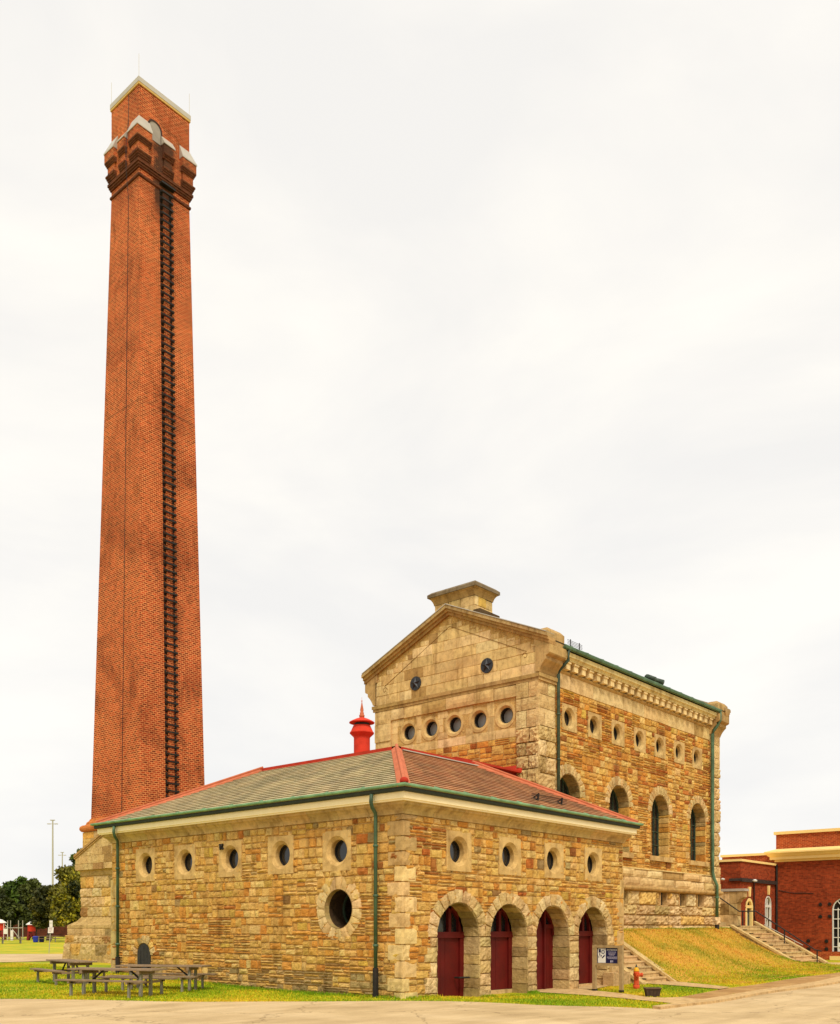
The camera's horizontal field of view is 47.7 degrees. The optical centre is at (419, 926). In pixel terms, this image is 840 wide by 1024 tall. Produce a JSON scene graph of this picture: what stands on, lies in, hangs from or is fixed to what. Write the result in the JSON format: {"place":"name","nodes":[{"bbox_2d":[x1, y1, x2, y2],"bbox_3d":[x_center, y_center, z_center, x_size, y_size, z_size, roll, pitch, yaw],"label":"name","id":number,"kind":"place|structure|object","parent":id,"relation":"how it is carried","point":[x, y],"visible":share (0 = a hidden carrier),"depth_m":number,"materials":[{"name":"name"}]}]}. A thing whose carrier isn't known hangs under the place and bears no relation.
{"place":"outdoors","nodes":[
{"label":"outdoors","id":0,"kind":"place"},
{"bbox_2d":[0,919,6,938],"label":"play tower","id":1,"kind":"structure","parent":0,"point":[2,922],"depth_m":111.66,"materials":[{"name":"red paint"}]},
{"bbox_2d":[26,922,35,939],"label":"play tower","id":2,"kind":"structure","parent":0,"point":[31,928],"depth_m":109.62,"materials":[{"name":"red paint"}]},
{"bbox_2d":[0,954,62,961],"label":"lane","id":3,"kind":"structure","parent":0,"point":[20,957],"depth_m":47.51,"materials":[{"name":"concrete"}]},
{"bbox_2d":[0,983,839,1023],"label":"road","id":4,"kind":"structure","parent":0,"point":[818,1005],"depth_m":19.23,"materials":[{"name":"concrete"}]},
{"bbox_2d":[652,976,839,1009],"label":"kerb","id":5,"kind":"structure","parent":4,"relation":"on","point":[831,981],"depth_m":25.65,"materials":[{"name":"concrete"}]},
{"bbox_2d":[0,926,839,1008],"bbox_3d":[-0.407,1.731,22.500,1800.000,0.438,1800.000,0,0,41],"label":"lawn","id":6,"kind":"structure","parent":0,"point":[30,946],"depth_m":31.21,"materials":[{"name":"green plant"}]},
{"bbox_2d":[3,924,7,940],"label":"info panel","id":7,"kind":"object","parent":6,"relation":"on","point":[5,931],"visible":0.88,"depth_m":107.97,"materials":[{"name":"white paint"}]},
{"bbox_2d":[0,886,17,929],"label":"park tree","id":8,"kind":"object","parent":6,"relation":"on","point":[8,906],"visible":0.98,"depth_m":117.26,"materials":[{"name":"green plant"}]},
{"bbox_2d":[0,937,25,943],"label":"picnic table","id":9,"kind":"object","parent":6,"relation":"on","point":[20,940],"visible":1,"depth_m":88.46,"materials":[{"name":"wood"}]},
{"bbox_2d":[5,920,22,938],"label":"climbing frame","id":10,"kind":"object","parent":6,"relation":"on","point":[18,928],"visible":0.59,"depth_m":113.96,"materials":[{"name":"metal"}]},
{"bbox_2d":[1,876,27,938],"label":"park tree","id":11,"kind":"object","parent":6,"relation":"on","point":[10,887],"visible":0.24,"depth_m":127.54,"materials":[{"name":"green plant"}]},
{"bbox_2d":[15,878,44,938],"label":"park tree","id":12,"kind":"object","parent":6,"relation":"on","point":[24,913],"visible":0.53,"depth_m":118.44,"materials":[{"name":"green plant"}]},
{"bbox_2d":[0,922,68,936],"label":"park wall","id":13,"kind":"structure","parent":6,"relation":"on","point":[59,931],"depth_m":150.00,"materials":[{"name":"brick"}]},
{"bbox_2d":[33,936,37,941],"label":"litter bin","id":14,"kind":"object","parent":6,"relation":"on","point":[35,938],"visible":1,"depth_m":94.79,"materials":[{"name":"blue plastic"}]},
{"bbox_2d":[28,884,58,940],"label":"park tree","id":15,"kind":"object","parent":6,"relation":"on","point":[39,906],"visible":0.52,"depth_m":106.79,"materials":[{"name":"green plant"}]},
{"bbox_2d":[48,920,53,950],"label":"lane sign","id":16,"kind":"object","parent":6,"relation":"on","point":[50,929],"visible":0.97,"depth_m":54.99,"materials":[{"name":"metal"}]},
{"bbox_2d":[47,820,57,884],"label":"light mast","id":17,"kind":"object","parent":6,"relation":"on","point":[52,851],"visible":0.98,"depth_m":214.84,"materials":[{"name":"metal"}]},
{"bbox_2d":[47,865,80,926],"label":"park tree","id":18,"kind":"object","parent":6,"relation":"on","point":[65,897],"visible":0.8,"depth_m":97.59,"materials":[{"name":"green plant"}]},
{"bbox_2d":[30,959,112,984],"bbox_3d":[-9.915,1.274,26.999,1.552,0.650,2.412,0,0,-38],"label":"picnic table","id":19,"kind":"object","parent":6,"relation":"on","point":[72,963],"visible":0.75,"depth_m":26.53,"materials":[{"name":"wood"}]},
{"bbox_2d":[66,848,80,867],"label":"park tree","id":20,"kind":"object","parent":6,"relation":"on","point":[72,859],"visible":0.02,"depth_m":103.90,"materials":[{"name":"green plant"}]},
{"bbox_2d":[54,967,177,997],"bbox_3d":[-7.325,1.331,23.000,2.412,0.650,1.552,0,0,19],"label":"picnic table","id":21,"kind":"object","parent":6,"relation":"on","point":[140,972],"visible":0.97,"depth_m":22.90,"materials":[{"name":"wood"}]},
{"bbox_2d":[62,75,204,962],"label":"chimney tower","id":22,"kind":"structure","parent":6,"relation":"on","point":[148,745],"depth_m":42.27,"materials":[{"name":"orange brick"}]},
{"bbox_2d":[148,119,162,145],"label":"boarded window","id":23,"kind":"structure","parent":22,"relation":"in","point":[157,131],"depth_m":42.16,"materials":[{"name":"wood"}]},
{"bbox_2d":[106,964,217,991],"bbox_3d":[-6.743,1.331,25.000,2.412,0.650,1.552,0,0,10],"label":"picnic table","id":24,"kind":"object","parent":6,"relation":"on","point":[188,976],"visible":0.84,"depth_m":24.75,"materials":[{"name":"wood"}]},
{"bbox_2d":[90,700,643,998],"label":"boiler house","id":25,"kind":"structure","parent":6,"relation":"on","point":[396,870],"depth_m":25.81,"materials":[{"name":"stone"}]},
{"bbox_2d":[136,848,155,881],"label":"porthole window","id":26,"kind":"structure","parent":25,"relation":"in","point":[145,860],"depth_m":29.58,"materials":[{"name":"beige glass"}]},
{"bbox_2d":[174,844,195,879],"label":"porthole window","id":27,"kind":"structure","parent":25,"relation":"in","point":[184,861],"depth_m":28.25,"materials":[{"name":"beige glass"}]},
{"bbox_2d":[219,840,241,876],"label":"porthole window","id":28,"kind":"structure","parent":25,"relation":"in","point":[229,858],"depth_m":26.85,"materials":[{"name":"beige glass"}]},
{"bbox_2d":[268,835,293,874],"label":"porthole window","id":29,"kind":"structure","parent":25,"relation":"in","point":[283,852],"depth_m":25.46,"materials":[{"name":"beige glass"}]},
{"bbox_2d":[323,829,351,871],"bbox_3d":[-2.001,-1.910,24.005,1.010,1.010,0.295,0,0,41],"label":"porthole window","id":30,"kind":"structure","parent":25,"relation":"in","point":[334,854],"depth_m":24.06,"materials":[{"name":"stone"}]},
{"bbox_2d":[316,876,362,939],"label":"round window","id":31,"kind":"structure","parent":25,"relation":"in","point":[337,910],"depth_m":24.17,"materials":[{"name":"stone"}]},
{"bbox_2d":[436,906,469,995],"bbox_3d":[0.659,0.650,24.350,0.387,2.600,1.772,0,0,41],"label":"door","id":32,"kind":"structure","parent":25,"relation":"in","point":[450,957],"depth_m":24.69,"materials":[{"name":"red paint"}]},
{"bbox_2d":[445,830,471,871],"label":"porthole window","id":33,"kind":"structure","parent":25,"relation":"in","point":[456,849],"depth_m":24.24,"materials":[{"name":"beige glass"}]},
{"bbox_2d":[471,908,512,989],"bbox_3d":[1.997,0.540,26.106,0.130,2.380,1.764,0,0,41],"label":"door","id":34,"kind":"structure","parent":25,"relation":"in","point":[501,933],"depth_m":26.41,"materials":[{"name":"red paint"}]},
{"bbox_2d":[498,836,520,875],"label":"porthole window","id":35,"kind":"structure","parent":25,"relation":"in","point":[508,856],"depth_m":25.94,"materials":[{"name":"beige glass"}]},
{"bbox_2d":[519,909,553,989],"bbox_3d":[3.423,0.662,27.751,0.150,2.577,1.764,0,0,41],"label":"door","id":36,"kind":"structure","parent":25,"relation":"in","point":[545,930],"depth_m":27.95,"materials":[{"name":"red paint"}]},
{"bbox_2d":[543,842,563,878],"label":"porthole window","id":37,"kind":"structure","parent":25,"relation":"in","point":[553,862],"depth_m":27.62,"materials":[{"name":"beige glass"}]},
{"bbox_2d":[560,912,592,983],"bbox_3d":[4.876,0.560,29.458,0.130,2.420,1.744,0,0,41],"label":"door","id":38,"kind":"structure","parent":25,"relation":"in","point":[585,935],"depth_m":29.84,"materials":[{"name":"red paint"}]},
{"bbox_2d":[584,847,601,880],"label":"porthole window","id":39,"kind":"structure","parent":25,"relation":"in","point":[593,859],"depth_m":29.29,"materials":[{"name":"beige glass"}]},
{"bbox_2d":[633,964,642,988],"bbox_3d":[6.498,1.517,28.478,0.328,0.785,0.327,0,0,41],"label":"fire hydrant","id":40,"kind":"object","parent":6,"relation":"on","point":[636,975],"visible":0.96,"depth_m":28.42,"materials":[{"name":"metal"}]},
{"bbox_2d":[624,942,676,984],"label":"stone stairs","id":41,"kind":"structure","parent":6,"relation":"on","point":[650,970],"depth_m":31.54,"materials":[{"name":"beige stone"}]},
{"bbox_2d":[643,987,661,996],"bbox_3d":[6.262,1.755,25.631,0.450,0.237,0.320,0,0,0],"label":"planter box","id":42,"kind":"object","parent":6,"relation":"on","point":[653,991],"visible":0.99,"depth_m":25.51,"materials":[{"name":"brown wood"}]},
{"bbox_2d":[649,981,728,988],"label":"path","id":43,"kind":"structure","parent":6,"relation":"on","point":[691,984],"depth_m":29.67,"materials":[{"name":"concrete"}]},
{"bbox_2d":[683,972,839,998],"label":"path by kerb","id":44,"kind":"structure","parent":6,"relation":"on","point":[741,989],"depth_m":29.43,"materials":[{"name":"concrete"}]},
{"bbox_2d":[719,828,839,959],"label":"brick building","id":45,"kind":"structure","parent":6,"relation":"on","point":[791,882],"depth_m":53.66,"materials":[{"name":"red brick"}]},
{"bbox_2d":[745,898,752,925],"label":"door","id":46,"kind":"structure","parent":45,"relation":"in","point":[749,905],"depth_m":52.25,"materials":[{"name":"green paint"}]},
{"bbox_2d":[765,896,770,928],"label":"arched window","id":47,"kind":"structure","parent":45,"relation":"in","point":[767,901],"depth_m":54.29,"materials":[{"name":"white paint"}]},
{"bbox_2d":[830,899,839,959],"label":"arched window","id":48,"kind":"structure","parent":45,"relation":"in","point":[836,907],"depth_m":52.99,"materials":[{"name":"white glass"}]},
{"bbox_2d":[0,0,839,885],"label":"sky","id":49,"kind":"structure","parent":0,"point":[536,303],"materials":[{"name":"white"}]},
{"bbox_2d":[538,985,700,1002],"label":"front walk","id":50,"kind":"structure","parent":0,"point":[582,990],"depth_m":25.89,"materials":[{"name":"concrete"}]},
{"bbox_2d":[592,945,623,992],"bbox_3d":[5.360,1.230,27.144,0.970,1.420,0.114,0,0,41],"label":"notice board","id":51,"kind":"object","parent":50,"relation":"on","point":[607,955],"visible":1,"depth_m":27.12,"materials":[{"name":"brown wood"}]},
{"bbox_2d":[624,929,839,983],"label":"grass bank","id":52,"kind":"structure","parent":0,"point":[692,950],"depth_m":36.21,"materials":[{"name":"green plant"}]},
{"bbox_2d":[361,580,730,928],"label":"pump house","id":53,"kind":"structure","parent":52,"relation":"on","point":[463,671],"depth_m":36.70,"materials":[{"name":"stone"}]},
{"bbox_2d":[561,703,576,732],"bbox_3d":[5.342,-7.600,34.725,0.295,0.950,1.010,0,0,41],"label":"porthole window","id":54,"kind":"structure","parent":53,"relation":"in","point":[567,716],"depth_m":34.82,"materials":[{"name":"stone"}]},
{"bbox_2d":[555,764,584,798],"bbox_3d":[5.245,-4.339,34.770,0.690,3.177,2.309,0,0,41],"label":"arched window","id":55,"kind":"structure","parent":53,"relation":"in","point":[570,785],"depth_m":35.16,"materials":[{"name":"stone"}]},
{"bbox_2d":[587,711,601,739],"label":"porthole window","id":56,"kind":"structure","parent":53,"relation":"in","point":[594,726],"depth_m":36.20,"materials":[{"name":"beige stone"}]},
{"bbox_2d":[611,719,624,746],"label":"porthole window","id":57,"kind":"structure","parent":53,"relation":"in","point":[618,733],"depth_m":37.56,"materials":[{"name":"beige stone"}]},
{"bbox_2d":[604,776,633,857],"bbox_3d":[7.663,-4.345,37.586,0.690,3.190,2.293,0,0,41],"label":"arched window","id":58,"kind":"structure","parent":53,"relation":"in","point":[619,798],"depth_m":38.02,"materials":[{"name":"stone"}]},
{"bbox_2d":[633,727,645,752],"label":"porthole window","id":59,"kind":"structure","parent":53,"relation":"in","point":[639,742],"depth_m":38.93,"materials":[{"name":"beige stone"}]},
{"bbox_2d":[654,733,665,758],"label":"porthole window","id":60,"kind":"structure","parent":53,"relation":"in","point":[660,741],"depth_m":40.30,"materials":[{"name":"beige stone"}]},
{"bbox_2d":[647,786,672,862],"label":"arched window","id":61,"kind":"structure","parent":53,"relation":"in","point":[660,804],"depth_m":40.75,"materials":[{"name":"stone"}]},
{"bbox_2d":[673,740,684,764],"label":"porthole window","id":62,"kind":"structure","parent":53,"relation":"in","point":[679,747],"depth_m":41.68,"materials":[{"name":"beige stone"}]},
{"bbox_2d":[692,747,701,769],"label":"porthole window","id":63,"kind":"structure","parent":53,"relation":"in","point":[696,752],"depth_m":43.03,"materials":[{"name":"beige stone"}]},
{"bbox_2d":[686,796,708,866],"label":"arched window","id":64,"kind":"structure","parent":53,"relation":"in","point":[697,814],"depth_m":43.54,"materials":[{"name":"stone"}]},
{"bbox_2d":[719,888,827,962],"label":"stone stairs","id":65,"kind":"structure","parent":52,"relation":"on","point":[757,933],"depth_m":46.00,"materials":[{"name":"stone"}]}
]}

